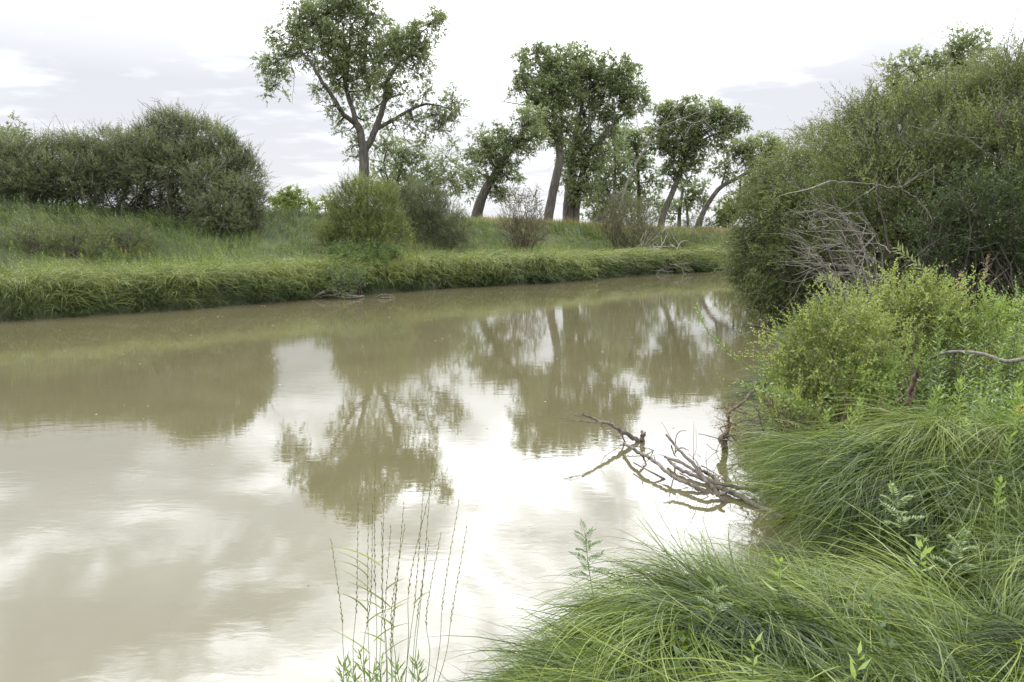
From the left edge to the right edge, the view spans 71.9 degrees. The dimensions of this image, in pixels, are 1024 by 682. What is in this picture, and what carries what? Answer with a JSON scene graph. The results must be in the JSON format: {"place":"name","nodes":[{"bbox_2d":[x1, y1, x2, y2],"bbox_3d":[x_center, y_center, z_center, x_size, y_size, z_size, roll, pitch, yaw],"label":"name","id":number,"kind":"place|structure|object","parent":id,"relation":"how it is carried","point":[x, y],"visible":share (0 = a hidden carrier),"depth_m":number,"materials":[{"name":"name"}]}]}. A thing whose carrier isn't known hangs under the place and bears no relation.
{"place":"outdoors","nodes":[
{"label":"outdoors","id":0,"kind":"place"},
{"bbox_2d":[0,264,979,681],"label":"river water","id":1,"kind":"structure","parent":0,"point":[192,494],"depth_m":7.13,"materials":[{"name":"liquid"}]},
{"bbox_2d":[313,288,364,298],"bbox_3d":[-6.046,-1.635,24.645,1.785,0.408,0.788,-2,9,-15],"label":"driftwood","id":2,"kind":"object","parent":1,"relation":"on","point":[334,295],"visible":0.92,"depth_m":24.61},
{"bbox_2d":[560,408,640,442],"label":"fallen branch","id":3,"kind":"object","parent":1,"relation":"in","point":[621,431],"visible":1,"depth_m":7.98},
{"bbox_2d":[620,437,708,494],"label":"fallen branch","id":4,"kind":"object","parent":1,"relation":"on","point":[654,461],"visible":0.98,"depth_m":6.94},
{"bbox_2d":[661,422,729,502],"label":"fallen branch","id":5,"kind":"object","parent":1,"relation":"in","point":[713,488],"visible":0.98,"depth_m":6.51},
{"bbox_2d":[667,459,784,518],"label":"fallen branch","id":6,"kind":"object","parent":1,"relation":"on","point":[735,494],"visible":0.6,"depth_m":6.47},
{"bbox_2d":[658,450,757,491],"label":"fallen branch","id":7,"kind":"object","parent":6,"relation":"on","point":[712,481],"visible":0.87,"depth_m":6.52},
{"bbox_2d":[714,382,767,459],"bbox_3d":[2.439,0.852,7.532,0.438,0.903,0.643,-5,10,-27],"label":"dead snag","id":8,"kind":"object","parent":1,"relation":"in","point":[726,433],"visible":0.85,"depth_m":7.58,"materials":[{"name":"brown wood"}]},
{"bbox_2d":[700,400,816,465],"bbox_3d":[2.842,1.026,7.667,1.388,0.980,1.324,4,10,24],"label":"root tangle","id":9,"kind":"object","parent":1,"relation":"in","point":[753,421],"visible":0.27,"depth_m":7.64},
{"bbox_2d":[0,211,1021,680],"bbox_3d":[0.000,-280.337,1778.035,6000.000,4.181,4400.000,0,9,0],"label":"ground","id":10,"kind":"structure","parent":0,"point":[268,239],"depth_m":25.98,"materials":[{"name":"plant"}]},
{"bbox_2d":[0,110,40,161],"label":"distant tree","id":11,"kind":"object","parent":10,"relation":"on","point":[15,129],"visible":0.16,"depth_m":50.43,"materials":[{"name":"green plant"}]},
{"bbox_2d":[0,212,77,257],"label":"slope shrub","id":12,"kind":"object","parent":10,"relation":"on","point":[24,235],"visible":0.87,"depth_m":24.31,"materials":[{"name":"green plant"}]},
{"bbox_2d":[0,113,130,214],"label":"willow thicket","id":13,"kind":"object","parent":10,"relation":"on","point":[23,175],"visible":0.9,"depth_m":29.90,"materials":[{"name":"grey plant"}]},
{"bbox_2d":[32,214,118,258],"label":"slope shrub","id":14,"kind":"object","parent":10,"relation":"on","point":[87,227],"visible":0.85,"depth_m":24.87,"materials":[{"name":"green plant"}]},
{"bbox_2d":[83,208,170,252],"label":"slope shrub","id":15,"kind":"object","parent":10,"relation":"on","point":[128,233],"visible":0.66,"depth_m":26.26,"materials":[{"name":"green plant"}]},
{"bbox_2d":[78,97,284,237],"bbox_3d":[-15.034,-7.537,31.723,9.939,6.824,5.285,3,9,17],"label":"willow thicket","id":16,"kind":"object","parent":10,"relation":"on","point":[230,185],"visible":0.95,"depth_m":30.86,"materials":[{"name":"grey plant"}]},
{"bbox_2d":[267,183,315,213],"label":"distant tree","id":17,"kind":"object","parent":10,"relation":"on","point":[295,199],"visible":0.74,"depth_m":107.66,"materials":[{"name":"green plant"}]},
{"bbox_2d":[306,193,335,211],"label":"distant tree","id":18,"kind":"object","parent":10,"relation":"on","point":[320,205],"visible":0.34,"depth_m":117.22,"materials":[{"name":"green plant"}]},
{"bbox_2d":[318,254,377,298],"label":"leafy bush","id":19,"kind":"object","parent":10,"relation":"on","point":[346,279],"visible":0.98,"depth_m":24.51,"materials":[{"name":"green plant"}]},
{"bbox_2d":[249,0,470,204],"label":"cottonwood tree","id":20,"kind":"object","parent":10,"relation":"on","point":[320,22],"visible":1,"depth_m":43.21,"materials":[{"name":"green plant"}]},
{"bbox_2d":[305,162,416,256],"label":"green shrub","id":21,"kind":"object","parent":10,"relation":"on","point":[348,209],"visible":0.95,"depth_m":29.06,"materials":[{"name":"green plant"}]},
{"bbox_2d":[325,231,405,273],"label":"pale leafed shrub","id":22,"kind":"object","parent":10,"relation":"on","point":[377,253],"visible":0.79,"depth_m":27.55,"materials":[{"name":"green plant"}]},
{"bbox_2d":[340,121,483,210],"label":"young cottonwood tree","id":23,"kind":"object","parent":10,"relation":"on","point":[401,152],"visible":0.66,"depth_m":47.91,"materials":[{"name":"green plant"}]},
{"bbox_2d":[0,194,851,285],"bbox_3d":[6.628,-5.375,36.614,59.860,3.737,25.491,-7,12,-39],"label":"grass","id":24,"kind":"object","parent":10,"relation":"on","point":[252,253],"visible":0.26,"depth_m":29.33,"materials":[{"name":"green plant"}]},
{"bbox_2d":[390,165,484,249],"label":"grey shrub","id":25,"kind":"object","parent":10,"relation":"on","point":[443,224],"visible":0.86,"depth_m":35.13,"materials":[{"name":"green plant"}]},
{"bbox_2d":[0,203,893,280],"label":"terrace grass","id":26,"kind":"structure","parent":10,"relation":"on","point":[455,248],"depth_m":28.95,"materials":[{"name":"plant"}]},
{"bbox_2d":[0,196,935,243],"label":"meadow grass","id":27,"kind":"structure","parent":10,"relation":"on","point":[102,214],"depth_m":33.58,"materials":[{"name":"plant"}]},
{"bbox_2d":[454,101,552,220],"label":"cottonwood tree","id":28,"kind":"object","parent":10,"relation":"on","point":[489,150],"visible":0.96,"depth_m":52.08,"materials":[{"name":"green plant"}]},
{"bbox_2d":[0,243,1008,320],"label":"bank sedge","id":29,"kind":"object","parent":10,"relation":"on","point":[77,278],"visible":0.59,"depth_m":24.77,"materials":[{"name":"plant"}]},
{"bbox_2d":[493,182,553,253],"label":"brown stemmed bush","id":30,"kind":"object","parent":10,"relation":"on","point":[524,242],"visible":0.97,"depth_m":37.35,"materials":[{"name":"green plant"}]},
{"bbox_2d":[504,36,588,221],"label":"cottonwood tree","id":31,"kind":"object","parent":10,"relation":"on","point":[548,78],"visible":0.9,"depth_m":57.16,"materials":[{"name":"green plant"}]},
{"bbox_2d":[558,39,652,223],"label":"cottonwood tree","id":32,"kind":"object","parent":10,"relation":"on","point":[611,77],"visible":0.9,"depth_m":59.24,"materials":[{"name":"green plant"}]},
{"bbox_2d":[580,121,640,221],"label":"cottonwood tree","id":33,"kind":"object","parent":10,"relation":"on","point":[608,176],"visible":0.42,"depth_m":66.02,"materials":[{"name":"green plant"}]},
{"bbox_2d":[582,185,656,224],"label":"understorey bush","id":34,"kind":"object","parent":10,"relation":"on","point":[595,206],"visible":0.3,"depth_m":62.75,"materials":[{"name":"green plant"}]},
{"bbox_2d":[588,184,668,248],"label":"willow bush","id":35,"kind":"object","parent":10,"relation":"on","point":[621,234],"visible":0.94,"depth_m":42.27,"materials":[{"name":"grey plant"}]},
{"bbox_2d":[606,123,671,225],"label":"cottonwood tree","id":36,"kind":"object","parent":10,"relation":"on","point":[642,166],"visible":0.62,"depth_m":69.91,"materials":[{"name":"green plant"}]},
{"bbox_2d":[420,414,886,681],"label":"fringe grass","id":37,"kind":"structure","parent":10,"relation":"on","point":[589,596],"depth_m":4.11,"materials":[{"name":"plant"}]},
{"bbox_2d":[332,651,352,681],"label":"leafy plant","id":38,"kind":"object","parent":37,"relation":"on","point":[340,673],"visible":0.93,"depth_m":2.96,"materials":[{"name":"green plant"}]},
{"bbox_2d":[342,656,366,681],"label":"leafy plant","id":39,"kind":"object","parent":37,"relation":"on","point":[353,675],"visible":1,"depth_m":2.85,"materials":[{"name":"green plant"}]},
{"bbox_2d":[352,646,376,681],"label":"leafy plant","id":40,"kind":"object","parent":37,"relation":"on","point":[363,666],"visible":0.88,"depth_m":3.01,"materials":[{"name":"green plant"}]},
{"bbox_2d":[360,663,380,681],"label":"leafy plant","id":41,"kind":"object","parent":37,"relation":"on","point":[368,674],"visible":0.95,"depth_m":2.96,"materials":[{"name":"green plant"}]},
{"bbox_2d":[373,653,390,681],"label":"leafy plant","id":42,"kind":"object","parent":37,"relation":"on","point":[380,676],"visible":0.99,"depth_m":2.95,"materials":[{"name":"green plant"}]},
{"bbox_2d":[385,656,410,681],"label":"leafy plant","id":43,"kind":"object","parent":37,"relation":"on","point":[397,670],"visible":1,"depth_m":2.96,"materials":[{"name":"green plant"}]},
{"bbox_2d":[330,455,466,681],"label":"wheatgrass clump","id":44,"kind":"object","parent":37,"relation":"on","point":[385,603],"visible":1,"depth_m":2.98,"materials":[{"name":"green plant"}]},
{"bbox_2d":[408,649,428,681],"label":"leafy plant","id":45,"kind":"object","parent":37,"relation":"on","point":[416,667],"visible":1,"depth_m":2.96,"materials":[{"name":"green plant"}]},
{"bbox_2d":[630,221,686,250],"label":"fallen branches","id":46,"kind":"object","parent":10,"relation":"on","point":[641,243],"visible":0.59,"depth_m":42.42,"materials":[{"name":"grey wood"}]},
{"bbox_2d":[646,254,692,273],"bbox_3d":[7.965,-3.923,39.013,4.148,1.790,2.290,-3,9,-16],"label":"brush pile","id":47,"kind":"object","parent":10,"relation":"on","point":[665,268],"visible":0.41,"depth_m":38.80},
{"bbox_2d":[649,219,708,250],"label":"willow bush","id":48,"kind":"object","parent":10,"relation":"on","point":[673,241],"visible":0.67,"depth_m":43.26,"materials":[{"name":"green plant"}]},
{"bbox_2d":[617,106,745,220],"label":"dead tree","id":49,"kind":"object","parent":10,"relation":"on","point":[634,167],"visible":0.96,"depth_m":60.88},
{"bbox_2d":[659,177,711,226],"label":"cottonwood tree","id":50,"kind":"object","parent":10,"relation":"on","point":[688,197],"visible":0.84,"depth_m":74.34,"materials":[{"name":"green plant"}]},
{"bbox_2d":[667,208,716,230],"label":"dark bush","id":51,"kind":"object","parent":10,"relation":"on","point":[697,221],"visible":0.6,"depth_m":59.01,"materials":[{"name":"green plant"}]},
{"bbox_2d":[640,93,753,227],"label":"cottonwood tree","id":52,"kind":"object","parent":10,"relation":"on","point":[691,145],"visible":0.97,"depth_m":63.43,"materials":[{"name":"green plant"}]},
{"bbox_2d":[398,318,1023,681],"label":"sedge","id":53,"kind":"object","parent":10,"relation":"on","point":[812,630],"visible":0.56,"depth_m":3.86,"materials":[{"name":"plant"}]},
{"bbox_2d":[569,520,611,599],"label":"leafy plant","id":54,"kind":"object","parent":53,"relation":"on","point":[596,555],"visible":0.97,"depth_m":4.00,"materials":[{"name":"green plant"}]},
{"bbox_2d":[672,631,692,681],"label":"leafy plant","id":55,"kind":"object","parent":53,"relation":"on","point":[677,650],"visible":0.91,"depth_m":2.83,"materials":[{"name":"green plant"}]},
{"bbox_2d":[737,631,762,679],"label":"leafy plant","id":56,"kind":"object","parent":53,"relation":"on","point":[754,661],"visible":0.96,"depth_m":2.67,"materials":[{"name":"green plant"}]},
{"bbox_2d":[761,553,788,608],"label":"leafy plant","id":57,"kind":"object","parent":53,"relation":"on","point":[779,571],"visible":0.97,"depth_m":3.43,"materials":[{"name":"green plant"}]},
{"bbox_2d":[835,641,870,681],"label":"leafy plant","id":58,"kind":"object","parent":53,"relation":"on","point":[854,671],"visible":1,"depth_m":2.46,"materials":[{"name":"green plant"}]},
{"bbox_2d":[863,586,902,669],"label":"leafy plant","id":59,"kind":"object","parent":53,"relation":"on","point":[875,605],"visible":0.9,"depth_m":2.96,"materials":[{"name":"green plant"}]},
{"bbox_2d":[879,481,927,558],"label":"leafy plant","id":60,"kind":"object","parent":53,"relation":"on","point":[897,511],"visible":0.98,"depth_m":4.53,"materials":[{"name":"green plant"}]},
{"bbox_2d":[904,372,920,405],"bbox_3d":[3.482,0.422,6.142,0.059,0.364,0.342,3,10,20],"label":"broken stub","id":61,"kind":"object","parent":53,"relation":"on","point":[915,377],"visible":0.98,"depth_m":6.12,"materials":[{"name":"brown wood"}]},
{"bbox_2d":[906,537,938,590],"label":"leafy plant","id":62,"kind":"object","parent":53,"relation":"on","point":[925,550],"visible":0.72,"depth_m":3.93,"materials":[{"name":"green plant"}]},
{"bbox_2d":[930,528,980,589],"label":"leafy plant","id":63,"kind":"object","parent":53,"relation":"on","point":[962,549],"visible":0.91,"depth_m":4.16,"materials":[{"name":"green plant"}]},
{"bbox_2d":[982,475,1006,527],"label":"leafy plant","id":64,"kind":"object","parent":53,"relation":"on","point":[999,489],"visible":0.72,"depth_m":4.51,"materials":[{"name":"green plant"}]},
{"bbox_2d":[695,576,734,619],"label":"leafy plant","id":65,"kind":"object","parent":10,"relation":"on","point":[717,589],"visible":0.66,"depth_m":3.45,"materials":[{"name":"green plant"}]},
{"bbox_2d":[694,230,738,249],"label":"waterside shrub","id":66,"kind":"object","parent":10,"relation":"on","point":[702,238],"visible":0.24,"depth_m":48.48,"materials":[{"name":"green plant"}]},
{"bbox_2d":[707,188,749,228],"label":"tree","id":67,"kind":"object","parent":10,"relation":"on","point":[718,222],"visible":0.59,"depth_m":68.73,"materials":[{"name":"green plant"}]},
{"bbox_2d":[695,130,802,227],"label":"cottonwood tree","id":68,"kind":"object","parent":10,"relation":"on","point":[742,150],"visible":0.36,"depth_m":65.97,"materials":[{"name":"green plant"}]},
{"bbox_2d":[686,107,893,332],"bbox_3d":[7.383,-2.608,17.795,5.762,6.968,6.116,0,9,0],"label":"willow bush","id":69,"kind":"object","parent":10,"relation":"on","point":[759,282],"visible":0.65,"depth_m":17.42,"materials":[{"name":"green plant"}]},
{"bbox_2d":[717,358,867,444],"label":"bright shrub","id":70,"kind":"object","parent":10,"relation":"on","point":[778,414],"visible":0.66,"depth_m":6.75,"materials":[{"name":"green plant"}]},
{"bbox_2d":[692,302,815,429],"bbox_3d":[2.306,0.271,6.527,1.388,1.305,0.139,-2,9,-11],"label":"willow shoot","id":71,"kind":"object","parent":70,"relation":"attached to","point":[720,344],"visible":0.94,"depth_m":6.44,"materials":[{"name":"green plant"}]},
{"bbox_2d":[726,318,814,427],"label":"willow shoot","id":72,"kind":"object","parent":70,"relation":"attached to","point":[770,369],"visible":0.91,"depth_m":6.62,"materials":[{"name":"green plant"}]},
{"bbox_2d":[732,379,814,430],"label":"willow shoot","id":73,"kind":"object","parent":70,"relation":"attached to","point":[779,394],"visible":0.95,"depth_m":6.38,"materials":[{"name":"green plant"}]},
{"bbox_2d":[770,379,829,426],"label":"willow shoot","id":74,"kind":"object","parent":70,"relation":"attached to","point":[799,401],"visible":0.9,"depth_m":6.27,"materials":[{"name":"green plant"}]},
{"bbox_2d":[737,247,927,433],"bbox_3d":[3.388,0.144,7.459,2.065,2.248,1.669,0,9,0],"label":"bright shrub","id":75,"kind":"object","parent":10,"relation":"on","point":[829,340],"visible":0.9,"depth_m":7.33,"materials":[{"name":"green plant"}]},
{"bbox_2d":[762,179,926,357],"bbox_3d":[4.691,-0.930,10.464,2.132,2.946,2.212,0,9,0],"label":"dead shrub","id":76,"kind":"object","parent":10,"relation":"on","point":[852,265],"visible":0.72,"depth_m":10.11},
{"bbox_2d":[776,137,933,222],"bbox_3d":[4.742,-2.253,9.902,2.103,1.174,0.798,5,10,29],"label":"dead branch","id":77,"kind":"object","parent":76,"relation":"on","point":[875,185],"visible":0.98,"depth_m":9.70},
{"bbox_2d":[841,406,859,445],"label":"leafy plant","id":78,"kind":"object","parent":10,"relation":"on","point":[849,417],"visible":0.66,"depth_m":5.78,"materials":[{"name":"green plant"}]},
{"bbox_2d":[854,395,868,430],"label":"leafy plant","id":79,"kind":"object","parent":10,"relation":"on","point":[859,399],"visible":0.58,"depth_m":6.48,"materials":[{"name":"green plant"}]},
{"bbox_2d":[784,320,940,429],"bbox_3d":[3.591,0.455,7.209,1.557,1.308,0.996,-5,11,-31],"label":"bright shrub","id":80,"kind":"object","parent":10,"relation":"on","point":[879,392],"visible":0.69,"depth_m":7.04,"materials":[{"name":"green plant"}]},
{"bbox_2d":[887,359,899,406],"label":"leafy plant","id":81,"kind":"object","parent":10,"relation":"on","point":[893,377],"visible":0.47,"depth_m":7.14,"materials":[{"name":"green plant"}]},
{"bbox_2d":[764,9,1023,329],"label":"willow bush","id":82,"kind":"object","parent":10,"relation":"on","point":[980,124],"visible":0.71,"depth_m":13.95,"materials":[{"name":"green plant"}]},
{"bbox_2d":[804,277,1023,441],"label":"undergrowth","id":83,"kind":"object","parent":10,"relation":"on","point":[1002,408],"visible":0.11,"depth_m":7.69,"materials":[{"name":"green plant"}]},
{"bbox_2d":[891,240,937,295],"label":"willow shoot","id":84,"kind":"object","parent":83,"relation":"on","point":[903,252],"visible":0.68,"depth_m":9.93,"materials":[{"name":"green plant"}]},
{"bbox_2d":[929,350,1023,362],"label":"curved branch","id":85,"kind":"object","parent":83,"relation":"on","point":[1016,360],"visible":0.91,"depth_m":6.83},
{"bbox_2d":[843,252,992,389],"bbox_3d":[4.816,-0.109,8.584,1.818,1.897,1.416,-3,9,-16],"label":"bright shrub","id":86,"kind":"object","parent":10,"relation":"on","point":[911,304],"visible":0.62,"depth_m":8.43,"materials":[{"name":"green plant"}]},
{"bbox_2d":[815,272,867,307],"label":"willow shoot","id":87,"kind":"object","parent":86,"relation":"attached to","point":[821,277],"visible":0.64,"depth_m":8.99,"materials":[{"name":"green plant"}]},
{"bbox_2d":[913,366,927,409],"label":"goldenrod plant","id":88,"kind":"object","parent":10,"relation":"on","point":[921,385],"visible":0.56,"depth_m":7.26,"materials":[{"name":"green plant"}]},
{"bbox_2d":[922,335,937,396],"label":"goldenrod plant","id":89,"kind":"object","parent":10,"relation":"on","point":[931,365],"visible":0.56,"depth_m":7.90,"materials":[{"name":"green plant"}]},
{"bbox_2d":[921,344,939,407],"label":"goldenrod plant","id":90,"kind":"object","parent":10,"relation":"on","point":[928,371],"visible":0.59,"depth_m":7.22,"materials":[{"name":"green plant"}]},
{"bbox_2d":[921,385,942,422],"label":"leafy plant","id":91,"kind":"object","parent":10,"relation":"on","point":[932,406],"visible":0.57,"depth_m":6.26,"materials":[{"name":"green plant"}]},
{"bbox_2d":[927,312,947,390],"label":"goldenrod plant","id":92,"kind":"object","parent":10,"relation":"on","point":[934,370],"visible":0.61,"depth_m":7.92,"materials":[{"name":"green plant"}]},
{"bbox_2d":[929,316,947,418],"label":"goldenrod plant","id":93,"kind":"object","parent":10,"relation":"on","point":[938,352],"visible":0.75,"depth_m":6.27,"materials":[{"name":"green plant"}]},
{"bbox_2d":[872,20,1017,249],"bbox_3d":[17.966,-7.370,29.271,6.537,11.235,3.030,0,9,0],"label":"cottonwood tree","id":94,"kind":"object","parent":10,"relation":"on","point":[959,47],"visible":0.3,"depth_m":28.36,"materials":[{"name":"green plant"}]},
{"bbox_2d":[948,376,968,415],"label":"leafy plant","id":95,"kind":"object","parent":10,"relation":"on","point":[960,385],"visible":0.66,"depth_m":6.36,"materials":[{"name":"green plant"}]},
{"bbox_2d":[894,152,1023,333],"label":"dark thicket","id":96,"kind":"object","parent":10,"relation":"on","point":[973,248],"visible":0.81,"depth_m":11.91,"materials":[{"name":"green plant"}]},
{"bbox_2d":[955,307,980,422],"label":"goldenrod plant","id":97,"kind":"object","parent":10,"relation":"on","point":[961,317],"visible":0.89,"depth_m":6.01,"materials":[{"name":"green plant"}]},
{"bbox_2d":[958,416,977,462],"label":"leafy plant","id":98,"kind":"object","parent":10,"relation":"on","point":[964,423],"visible":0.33,"depth_m":5.58,"materials":[{"name":"green plant"}]},
{"bbox_2d":[917,263,1023,389],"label":"bright shrub","id":99,"kind":"object","parent":10,"relation":"on","point":[998,303],"visible":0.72,"depth_m":8.38,"materials":[{"name":"green plant"}]},
{"bbox_2d":[962,344,981,401],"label":"goldenrod plant","id":100,"kind":"object","parent":10,"relation":"on","point":[972,369],"visible":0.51,"depth_m":7.50,"materials":[{"name":"green plant"}]},
{"bbox_2d":[976,395,990,427],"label":"leafy plant","id":101,"kind":"object","parent":10,"relation":"on","point":[982,409],"visible":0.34,"depth_m":5.96,"materials":[{"name":"green plant"}]},
{"bbox_2d":[979,319,991,391],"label":"goldenrod plant","id":102,"kind":"object","parent":10,"relation":"on","point":[983,333],"visible":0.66,"depth_m":7.46,"materials":[{"name":"green plant"}]},
{"bbox_2d":[978,378,995,435],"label":"goldenrod plant","id":103,"kind":"object","parent":10,"relation":"on","point":[984,410],"visible":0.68,"depth_m":5.74,"materials":[{"name":"green plant"}]},
{"bbox_2d":[980,340,1004,425],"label":"goldenrod plant","id":104,"kind":"object","parent":10,"relation":"on","point":[999,347],"visible":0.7,"depth_m":6.09,"materials":[{"name":"green plant"}]},
{"bbox_2d":[997,430,1017,477],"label":"leafy plant","id":105,"kind":"object","parent":10,"relation":"on","point":[1010,438],"visible":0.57,"depth_m":5.19,"materials":[{"name":"green plant"}]},
{"bbox_2d":[1008,381,1023,429],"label":"leafy plant","id":106,"kind":"object","parent":10,"relation":"on","point":[1019,396],"visible":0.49,"depth_m":5.95,"materials":[{"name":"green plant"}]},
{"bbox_2d":[0,0,1023,228],"label":"sky","id":107,"kind":"structure","parent":0,"point":[85,60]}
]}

